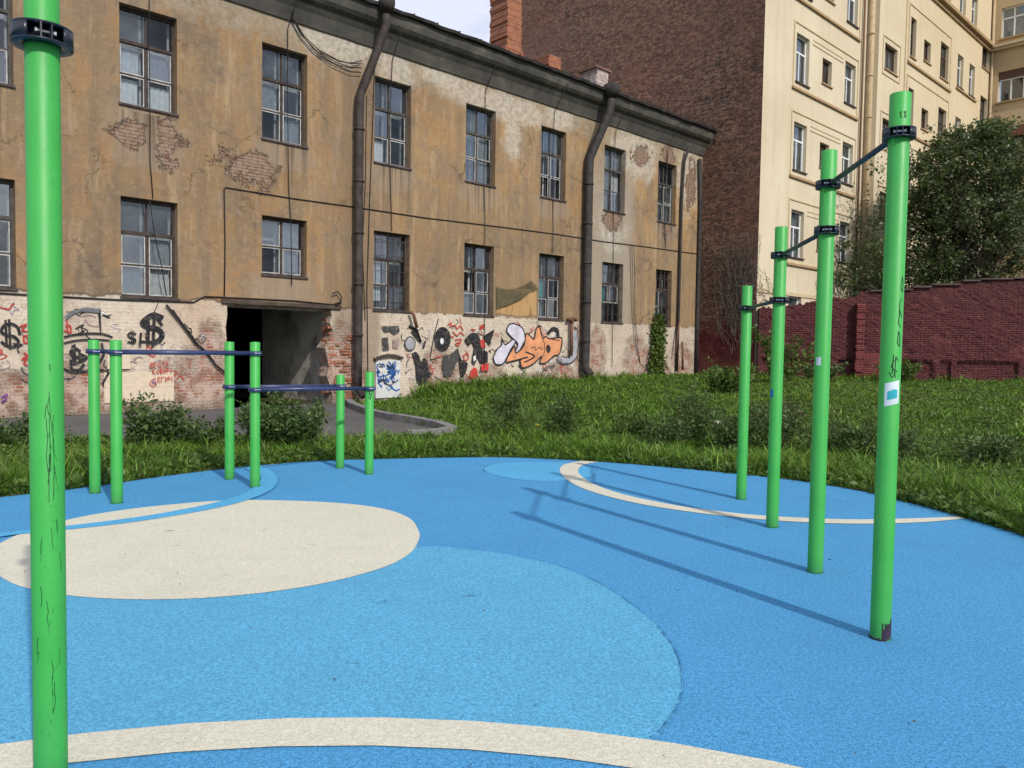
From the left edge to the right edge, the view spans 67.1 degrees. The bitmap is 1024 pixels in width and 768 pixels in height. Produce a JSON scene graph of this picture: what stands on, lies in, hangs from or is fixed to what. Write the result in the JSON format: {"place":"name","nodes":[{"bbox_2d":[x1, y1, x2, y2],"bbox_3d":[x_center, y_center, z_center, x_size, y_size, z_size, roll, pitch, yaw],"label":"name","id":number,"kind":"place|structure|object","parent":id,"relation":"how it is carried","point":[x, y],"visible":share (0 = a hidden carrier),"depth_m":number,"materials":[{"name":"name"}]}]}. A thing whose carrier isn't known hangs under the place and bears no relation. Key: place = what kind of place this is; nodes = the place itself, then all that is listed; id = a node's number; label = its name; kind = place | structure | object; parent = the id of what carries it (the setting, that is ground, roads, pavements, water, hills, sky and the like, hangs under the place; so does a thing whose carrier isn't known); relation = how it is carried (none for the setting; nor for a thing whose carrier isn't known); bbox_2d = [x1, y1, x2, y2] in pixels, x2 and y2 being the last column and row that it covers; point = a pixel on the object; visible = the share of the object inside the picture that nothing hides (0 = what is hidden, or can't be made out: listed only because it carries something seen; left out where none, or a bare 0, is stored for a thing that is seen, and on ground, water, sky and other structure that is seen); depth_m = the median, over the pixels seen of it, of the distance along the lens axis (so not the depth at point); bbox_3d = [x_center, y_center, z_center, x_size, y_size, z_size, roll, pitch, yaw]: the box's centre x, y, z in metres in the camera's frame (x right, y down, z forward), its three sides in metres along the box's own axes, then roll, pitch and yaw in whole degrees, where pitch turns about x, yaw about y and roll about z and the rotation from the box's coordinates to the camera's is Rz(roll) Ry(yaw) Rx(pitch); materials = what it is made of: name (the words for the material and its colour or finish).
{"place":"outdoors","nodes":[
{"label":"outdoors","id":0,"kind":"place"},
{"bbox_2d":[0,403,428,437],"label":"driveway","id":1,"kind":"structure","parent":0,"point":[352,417],"depth_m":15.02,"materials":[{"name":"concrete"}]},
{"bbox_2d":[0,457,1023,767],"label":"playground surface","id":2,"kind":"object","parent":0,"point":[784,657],"visible":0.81,"depth_m":4.79,"materials":[{"name":"blue rubber"}]},
{"bbox_2d":[9,0,73,767],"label":"exercise post","id":3,"kind":"object","parent":2,"relation":"on","point":[41,37],"visible":1,"depth_m":2.53,"materials":[{"name":"metal"}]},
{"bbox_2d":[0,466,277,536],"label":"pale blue ring","id":4,"kind":"object","parent":2,"relation":"on","point":[269,480],"visible":0.85,"depth_m":7.08,"materials":[{"name":"rubber"}]},
{"bbox_2d":[0,500,419,598],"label":"beige disc","id":5,"kind":"object","parent":2,"relation":"on","point":[250,547],"visible":0.98,"depth_m":5.63,"materials":[{"name":"rubber"}]},
{"bbox_2d":[86,340,375,503],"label":"parallel bars","id":6,"kind":"object","parent":2,"relation":"on","point":[115,351],"visible":0.95,"depth_m":8.05,"materials":[{"name":"metal"}]},
{"bbox_2d":[0,546,682,743],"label":"light blue field","id":7,"kind":"structure","parent":2,"relation":"on","point":[417,632],"depth_m":3.76,"materials":[{"name":"rubber"}]},
{"bbox_2d":[0,461,683,736],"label":"surface seam","id":8,"kind":"object","parent":2,"relation":"on","point":[579,572],"visible":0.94,"depth_m":4.09,"materials":[{"name":"blue rubber"}]},
{"bbox_2d":[0,717,801,767],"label":"beige band","id":9,"kind":"object","parent":2,"relation":"on","point":[618,750],"visible":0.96,"depth_m":2.93,"materials":[{"name":"rubber"}]},
{"bbox_2d":[484,462,596,480],"bbox_3d":[0.351,1.069,9.534,1.403,0.001,1.510,1,3,0],"label":"pale blue disc","id":10,"kind":"object","parent":2,"relation":"on","point":[540,471],"visible":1,"depth_m":9.50,"materials":[{"name":"rubber"}]},
{"bbox_2d":[560,461,962,523],"bbox_3d":[1.938,1.153,8.179,1.858,0.001,4.638,-2,4,-43],"label":"beige crescent","id":11,"kind":"object","parent":2,"relation":"on","point":[568,471],"visible":0.91,"depth_m":7.43,"materials":[{"name":"rubber"}]},
{"bbox_2d":[736,91,916,641],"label":"pull up bars","id":12,"kind":"object","parent":2,"relation":"on","point":[899,133],"visible":1,"depth_m":5.13,"materials":[{"name":"metal"}]},
{"bbox_2d":[0,374,1023,447],"bbox_3d":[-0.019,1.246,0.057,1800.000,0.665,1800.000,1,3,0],"label":"ground","id":13,"kind":"structure","parent":0,"point":[243,381],"depth_m":21.58,"materials":[{"name":"green plant"}]},
{"bbox_2d":[0,411,71,447],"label":"shrub","id":14,"kind":"object","parent":13,"relation":"on","point":[11,429],"visible":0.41,"depth_m":10.70,"materials":[{"name":"green plant"}]},
{"bbox_2d":[109,391,193,445],"bbox_3d":[-4.996,0.528,10.935,1.126,0.894,0.982,1,3,0],"label":"shrub","id":15,"kind":"object","parent":13,"relation":"on","point":[147,427],"visible":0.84,"depth_m":10.74,"materials":[{"name":"green plant"}]},
{"bbox_2d":[172,410,239,445],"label":"shrub","id":16,"kind":"object","parent":13,"relation":"on","point":[207,431],"visible":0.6,"depth_m":10.79,"materials":[{"name":"green plant"}]},
{"bbox_2d":[234,391,331,445],"bbox_3d":[-3.370,0.549,11.294,1.525,0.953,1.744,1,3,0],"label":"shrub","id":17,"kind":"object","parent":13,"relation":"on","point":[293,423],"visible":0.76,"depth_m":10.80,"materials":[{"name":"green plant"}]},
{"bbox_2d":[0,0,717,417],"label":"old house","id":18,"kind":"structure","parent":13,"relation":"on","point":[386,192],"depth_m":20.43,"materials":[{"name":"paint"}]},
{"bbox_2d":[0,0,15,87],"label":"window","id":19,"kind":"structure","parent":18,"relation":"in","point":[5,5],"depth_m":15.35,"materials":[{"name":"clear glass"}]},
{"bbox_2d":[0,180,17,290],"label":"window","id":20,"kind":"structure","parent":18,"relation":"in","point":[6,187],"depth_m":15.54,"materials":[{"name":"clear glass"}]},
{"bbox_2d":[119,5,178,116],"bbox_3d":[-8.238,-7.102,17.191,1.600,2.520,0.975,-2,4,-43],"label":"window","id":21,"kind":"structure","parent":18,"relation":"in","point":[133,24],"depth_m":17.27,"materials":[{"name":"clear glass"}]},
{"bbox_2d":[120,197,179,300],"bbox_3d":[-8.302,-3.007,17.378,1.600,2.560,0.975,-2,4,-43],"label":"window","id":22,"kind":"structure","parent":18,"relation":"in","point":[141,271],"depth_m":17.53,"materials":[{"name":"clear glass"}]},
{"bbox_2d":[261,216,307,278],"bbox_3d":[-5.967,-3.431,19.563,1.600,1.840,0.975,-2,4,-43],"label":"window","id":23,"kind":"structure","parent":18,"relation":"in","point":[277,235],"depth_m":19.70,"materials":[{"name":"clear glass"}]},
{"bbox_2d":[261,45,308,148],"bbox_3d":[-5.909,-7.137,19.393,1.600,2.700,0.975,-2,4,-43],"label":"window","id":24,"kind":"structure","parent":18,"relation":"in","point":[274,61],"depth_m":19.58,"materials":[{"name":"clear glass"}]},
{"bbox_2d":[375,360,400,397],"bbox_3d":[-3.448,-0.136,21.490,0.820,1.040,0.069,-2,4,-43],"label":"hatch door","id":25,"kind":"structure","parent":18,"relation":"in","point":[387,372],"depth_m":21.45,"materials":[{"name":"white metal"}]},
{"bbox_2d":[372,231,409,312],"bbox_3d":[-3.643,-3.136,21.781,1.600,2.560,0.975,-2,4,-43],"label":"window","id":26,"kind":"structure","parent":18,"relation":"in","point":[389,247],"depth_m":22.00,"materials":[{"name":"clear glass"}]},
{"bbox_2d":[374,78,411,170],"bbox_3d":[-3.580,-7.201,21.595,1.600,2.700,0.975,-2,4,-43],"label":"window","id":27,"kind":"structure","parent":18,"relation":"in","point":[394,139],"depth_m":21.80,"materials":[{"name":"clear glass"}]},
{"bbox_2d":[463,244,494,316],"bbox_3d":[-1.313,-3.201,23.982,1.600,2.560,0.975,-2,4,-43],"label":"window","id":28,"kind":"structure","parent":18,"relation":"in","point":[473,254],"depth_m":24.18,"materials":[{"name":"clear glass"}]},
{"bbox_2d":[465,105,496,187],"bbox_3d":[-1.250,-7.266,23.796,1.600,2.700,0.975,-2,4,-43],"label":"window","id":29,"kind":"structure","parent":18,"relation":"in","point":[477,124],"depth_m":23.96,"materials":[{"name":"clear glass"}]},
{"bbox_2d":[538,254,563,320],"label":"window","id":30,"kind":"structure","parent":18,"relation":"in","point":[549,266],"depth_m":26.36,"materials":[{"name":"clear glass"}]},
{"bbox_2d":[540,128,566,202],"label":"window","id":31,"kind":"structure","parent":18,"relation":"in","point":[547,145],"depth_m":26.18,"materials":[{"name":"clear glass"}]},
{"bbox_2d":[601,262,622,323],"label":"window","id":32,"kind":"structure","parent":18,"relation":"in","point":[607,307],"depth_m":28.61,"materials":[{"name":"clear glass"}]},
{"bbox_2d":[603,147,625,214],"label":"window","id":33,"kind":"structure","parent":18,"relation":"in","point":[609,158],"depth_m":28.25,"materials":[{"name":"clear glass"}]},
{"bbox_2d":[646,312,669,375],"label":"ivy","id":34,"kind":"object","parent":18,"relation":"attached to","point":[658,351],"visible":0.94,"depth_m":29.64,"materials":[{"name":"green plant"}]},
{"bbox_2d":[655,270,671,326],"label":"window","id":35,"kind":"structure","parent":18,"relation":"in","point":[662,301],"depth_m":30.70,"materials":[{"name":"grey glass"}]},
{"bbox_2d":[657,163,676,225],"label":"window","id":36,"kind":"structure","parent":18,"relation":"in","point":[665,217],"depth_m":30.56,"materials":[{"name":"grey glass"}]},
{"bbox_2d":[345,399,457,434],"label":"kerb","id":37,"kind":"structure","parent":13,"relation":"on","point":[352,404],"depth_m":15.14,"materials":[{"name":"concrete"}]},
{"bbox_2d":[480,377,527,430],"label":"weed clump","id":38,"kind":"object","parent":13,"relation":"on","point":[511,399],"visible":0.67,"depth_m":13.62,"materials":[{"name":"green plant"}]},
{"bbox_2d":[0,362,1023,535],"bbox_3d":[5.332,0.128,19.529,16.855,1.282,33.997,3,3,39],"label":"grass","id":39,"kind":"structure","parent":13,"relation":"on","point":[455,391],"depth_m":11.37,"materials":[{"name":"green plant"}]},
{"bbox_2d":[474,403,551,435],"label":"weed clump","id":40,"kind":"object","parent":13,"relation":"on","point":[503,426],"visible":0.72,"depth_m":12.87,"materials":[{"name":"green plant"}]},
{"bbox_2d":[532,383,585,434],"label":"weed clump","id":41,"kind":"object","parent":13,"relation":"on","point":[560,417],"visible":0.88,"depth_m":13.18,"materials":[{"name":"green plant"}]},
{"bbox_2d":[607,407,653,437],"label":"weed clump","id":42,"kind":"object","parent":13,"relation":"on","point":[636,422],"visible":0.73,"depth_m":13.27,"materials":[{"name":"green plant"}]},
{"bbox_2d":[638,409,696,445],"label":"weed clump","id":43,"kind":"object","parent":13,"relation":"on","point":[672,431],"visible":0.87,"depth_m":11.90,"materials":[{"name":"green plant"}]},
{"bbox_2d":[661,378,720,441],"bbox_3d":[2.885,0.478,12.414,0.917,1.139,0.964,0,3,-24],"label":"weed clump","id":44,"kind":"object","parent":13,"relation":"on","point":[691,401],"visible":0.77,"depth_m":12.31,"materials":[{"name":"green plant"}]},
{"bbox_2d":[693,356,759,392],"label":"weed clump","id":45,"kind":"object","parent":13,"relation":"on","point":[727,380],"visible":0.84,"depth_m":21.79,"materials":[{"name":"green plant"}]},
{"bbox_2d":[698,405,765,450],"bbox_3d":[3.309,0.680,11.686,1.002,0.813,1.041,2,3,14],"label":"weed clump","id":46,"kind":"object","parent":13,"relation":"on","point":[728,432],"visible":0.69,"depth_m":11.50,"materials":[{"name":"green plant"}]},
{"bbox_2d":[521,0,1023,374],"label":"apartment block","id":47,"kind":"structure","parent":13,"relation":"on","point":[780,96],"depth_m":33.18,"materials":[{"name":"paint"}]},
{"bbox_2d":[703,233,772,353],"bbox_3d":[9.408,-3.557,30.683,2.758,4.793,2.654,0,3,-13],"label":"dead creeper","id":48,"kind":"object","parent":47,"relation":"attached to","point":[740,274],"visible":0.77,"depth_m":30.48,"materials":[{"name":"brown plant"}]},
{"bbox_2d":[788,296,797,305],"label":"window","id":49,"kind":"structure","parent":47,"relation":"in","point":[792,300],"depth_m":32.66,"materials":[{"name":"white glass"}]},
{"bbox_2d":[790,210,804,259],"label":"window","id":50,"kind":"structure","parent":47,"relation":"in","point":[795,218],"depth_m":32.51,"materials":[{"name":"white glass"}]},
{"bbox_2d":[792,123,807,174],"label":"window","id":51,"kind":"structure","parent":47,"relation":"in","point":[798,130],"depth_m":32.36,"materials":[{"name":"white glass"}]},
{"bbox_2d":[795,36,810,88],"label":"window","id":52,"kind":"structure","parent":47,"relation":"in","point":[801,43],"depth_m":32.20,"materials":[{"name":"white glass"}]},
{"bbox_2d":[819,144,825,167],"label":"window","id":53,"kind":"structure","parent":47,"relation":"in","point":[821,146],"depth_m":33.56,"materials":[{"name":"brown glass"}]},
{"bbox_2d":[821,61,832,88],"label":"window","id":54,"kind":"structure","parent":47,"relation":"in","point":[825,65],"depth_m":33.64,"materials":[{"name":"glass"}]},
{"bbox_2d":[838,222,850,263],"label":"window","id":55,"kind":"structure","parent":47,"relation":"in","point":[843,227],"depth_m":35.64,"materials":[{"name":"white glass"}]},
{"bbox_2d":[841,143,853,186],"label":"window","id":56,"kind":"structure","parent":47,"relation":"in","point":[845,159],"depth_m":35.50,"materials":[{"name":"white glass"}]},
{"bbox_2d":[844,64,856,108],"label":"window","id":57,"kind":"structure","parent":47,"relation":"in","point":[848,73],"depth_m":35.32,"materials":[{"name":"white glass"}]},
{"bbox_2d":[846,0,858,28],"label":"window","id":58,"kind":"structure","parent":47,"relation":"in","point":[850,16],"depth_m":35.16,"materials":[{"name":"white glass"}]},
{"bbox_2d":[878,194,885,218],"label":"window","id":59,"kind":"structure","parent":47,"relation":"in","point":[882,200],"depth_m":38.26,"materials":[{"name":"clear glass"}]},
{"bbox_2d":[882,120,888,146],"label":"window","id":60,"kind":"structure","parent":47,"relation":"in","point":[884,124],"depth_m":37.52,"materials":[{"name":"clear glass"}]},
{"bbox_2d":[884,45,898,77],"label":"window","id":61,"kind":"structure","parent":47,"relation":"in","point":[889,54],"depth_m":37.63,"materials":[{"name":"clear glass"}]},
{"bbox_2d":[909,20,916,60],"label":"window","id":62,"kind":"structure","parent":47,"relation":"in","point":[911,42],"depth_m":39.17,"materials":[{"name":"clear glass"}]},
{"bbox_2d":[920,110,928,132],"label":"window","id":63,"kind":"structure","parent":47,"relation":"in","point":[922,113],"depth_m":40.81,"materials":[{"name":"clear glass"}]},
{"bbox_2d":[923,42,931,65],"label":"window","id":64,"kind":"structure","parent":47,"relation":"in","point":[925,45],"depth_m":40.64,"materials":[{"name":"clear glass"}]},
{"bbox_2d":[937,109,942,137],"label":"window","id":65,"kind":"structure","parent":47,"relation":"in","point":[940,127],"depth_m":42.70,"materials":[{"name":"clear glass"}]},
{"bbox_2d":[939,44,949,83],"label":"window","id":66,"kind":"structure","parent":47,"relation":"in","point":[943,50],"depth_m":42.52,"materials":[{"name":"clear glass"}]},
{"bbox_2d":[956,57,963,90],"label":"window","id":67,"kind":"structure","parent":47,"relation":"in","point":[959,59],"depth_m":44.19,"materials":[{"name":"clear glass"}]},
{"bbox_2d":[960,0,962,12],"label":"window","id":68,"kind":"structure","parent":47,"relation":"in","point":[961,3],"depth_m":44.04,"materials":[{"name":"clear glass"}]},
{"bbox_2d":[968,67,974,98],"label":"window","id":69,"kind":"structure","parent":47,"relation":"in","point":[970,72],"depth_m":45.61,"materials":[{"name":"clear glass"}]},
{"bbox_2d":[972,0,974,23],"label":"window","id":70,"kind":"structure","parent":47,"relation":"in","point":[973,1],"depth_m":45.43,"materials":[{"name":"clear glass"}]},
{"bbox_2d":[980,98,983,125],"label":"window","id":71,"kind":"structure","parent":47,"relation":"in","point":[981,100],"depth_m":47.46,"materials":[{"name":"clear glass"}]},
{"bbox_2d":[981,47,989,72],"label":"window","id":72,"kind":"structure","parent":47,"relation":"in","point":[984,51],"depth_m":47.27,"materials":[{"name":"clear glass"}]},
{"bbox_2d":[995,67,1023,104],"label":"window","id":73,"kind":"structure","parent":47,"relation":"in","point":[1012,86],"depth_m":46.88,"materials":[{"name":"clear glass"}]},
{"bbox_2d":[998,4,1023,40],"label":"window","id":74,"kind":"structure","parent":47,"relation":"in","point":[1013,17],"depth_m":46.66,"materials":[{"name":"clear glass"}]},
{"bbox_2d":[1003,135,1023,160],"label":"window","id":75,"kind":"structure","parent":47,"relation":"in","point":[1014,137],"depth_m":46.97,"materials":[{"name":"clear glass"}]},
{"bbox_2d":[748,393,807,451],"bbox_3d":[3.838,0.629,11.338,0.960,1.012,0.970,2,3,26],"label":"weed clump","id":76,"kind":"object","parent":13,"relation":"on","point":[761,430],"visible":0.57,"depth_m":11.26,"materials":[{"name":"green plant"}]},
{"bbox_2d":[752,400,806,434],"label":"weed clump","id":77,"kind":"object","parent":13,"relation":"on","point":[800,412],"visible":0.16,"depth_m":13.48,"materials":[{"name":"green plant"}]},
{"bbox_2d":[751,324,814,380],"bbox_3d":[9.390,-1.055,26.566,2.257,2.007,1.935,-1,3,-40],"label":"sapling","id":78,"kind":"object","parent":13,"relation":"on","point":[787,371],"visible":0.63,"depth_m":26.38,"materials":[{"name":"green plant"}]},
{"bbox_2d":[793,361,848,379],"bbox_3d":[11.338,-0.455,28.422,1.757,0.817,1.897,3,3,37],"label":"nettle patch","id":79,"kind":"object","parent":13,"relation":"on","point":[809,370],"visible":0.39,"depth_m":28.19,"materials":[{"name":"green plant"}]},
{"bbox_2d":[798,412,867,455],"bbox_3d":[4.509,0.768,11.010,0.917,0.751,1.041,1,3,0],"label":"weed clump","id":80,"kind":"object","parent":13,"relation":"on","point":[838,442],"visible":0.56,"depth_m":10.84,"materials":[{"name":"green plant"}]},
{"bbox_2d":[839,413,928,463],"bbox_3d":[5.152,0.779,10.664,1.120,0.782,0.839,3,3,38],"label":"weed clump","id":81,"kind":"object","parent":13,"relation":"on","point":[902,439],"visible":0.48,"depth_m":10.57,"materials":[{"name":"green plant"}]},
{"bbox_2d":[757,277,1023,381],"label":"garden wall","id":82,"kind":"structure","parent":13,"relation":"on","point":[972,329],"depth_m":28.70,"materials":[{"name":"red brick"}]},
{"bbox_2d":[872,356,922,381],"bbox_3d":[13.748,-0.524,27.570,1.640,1.024,2.058,2,3,29],"label":"nettle patch","id":83,"kind":"object","parent":13,"relation":"on","point":[912,370],"visible":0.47,"depth_m":27.13,"materials":[{"name":"green plant"}]},
{"bbox_2d":[833,110,1023,298],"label":"tree","id":84,"kind":"object","parent":13,"relation":"on","point":[947,218],"visible":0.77,"depth_m":32.46,"materials":[{"name":"green plant"}]},
{"bbox_2d":[943,428,1023,464],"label":"weed clump","id":85,"kind":"object","parent":13,"relation":"on","point":[991,450],"visible":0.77,"depth_m":10.35,"materials":[{"name":"green plant"}]},
{"bbox_2d":[0,454,1023,534],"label":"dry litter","id":86,"kind":"object","parent":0,"point":[12,494],"visible":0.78,"depth_m":9.44,"materials":[{"name":"plant"}]},
{"bbox_2d":[376,0,1001,101],"label":"sky","id":87,"kind":"structure","parent":0,"point":[472,18],"materials":[{"name":"white"}]}
]}

